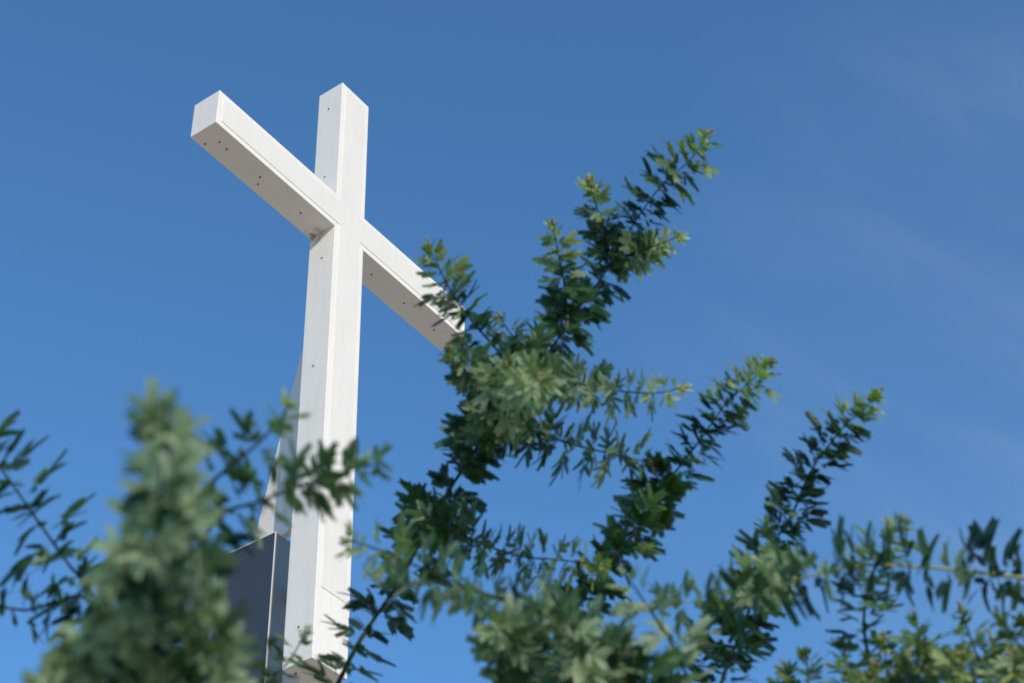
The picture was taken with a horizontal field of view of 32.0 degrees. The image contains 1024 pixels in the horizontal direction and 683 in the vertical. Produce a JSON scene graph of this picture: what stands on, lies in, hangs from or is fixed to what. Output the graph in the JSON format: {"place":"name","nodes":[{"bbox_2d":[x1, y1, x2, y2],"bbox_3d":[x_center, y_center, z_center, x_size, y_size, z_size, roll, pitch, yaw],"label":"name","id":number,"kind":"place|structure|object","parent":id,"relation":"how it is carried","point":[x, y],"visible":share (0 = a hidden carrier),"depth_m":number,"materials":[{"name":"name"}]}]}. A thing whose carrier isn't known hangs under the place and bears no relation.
{"place":"outdoors","nodes":[
{"label":"outdoors","id":0,"kind":"place"},
{"bbox_2d":[0,0,1023,682],"label":"sky","id":1,"kind":"structure","parent":0,"point":[860,225],"materials":[{"name":"blue"}]},
{"label":"ground","id":2,"kind":"structure","parent":0,"visible":0},
{"bbox_2d":[0,376,392,682],"bbox_3d":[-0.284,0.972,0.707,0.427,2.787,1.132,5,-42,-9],"label":"wattle shrub","id":3,"kind":"object","parent":2,"relation":"on","point":[130,631],"visible":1,"depth_m":0.97,"materials":[{"name":"green plant"}]},
{"bbox_2d":[211,531,289,682],"bbox_3d":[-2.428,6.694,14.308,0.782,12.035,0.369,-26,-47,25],"label":"pylon","id":4,"kind":"object","parent":2,"relation":"on","point":[260,581],"visible":0.54,"depth_m":17.66,"materials":[{"name":"metal"}]},
{"bbox_2d":[191,83,464,682],"bbox_3d":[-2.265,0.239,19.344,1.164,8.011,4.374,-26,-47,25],"label":"cross","id":5,"kind":"object","parent":4,"relation":"attached to","point":[352,249],"visible":0.87,"depth_m":19.23,"materials":[{"name":"white paint"}]},
{"bbox_2d":[260,128,1023,682],"bbox_3d":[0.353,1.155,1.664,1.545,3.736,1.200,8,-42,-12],"label":"wattle shrub","id":6,"kind":"object","parent":2,"relation":"on","point":[508,394],"visible":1,"depth_m":2.36,"materials":[{"name":"green plant"}]}
]}

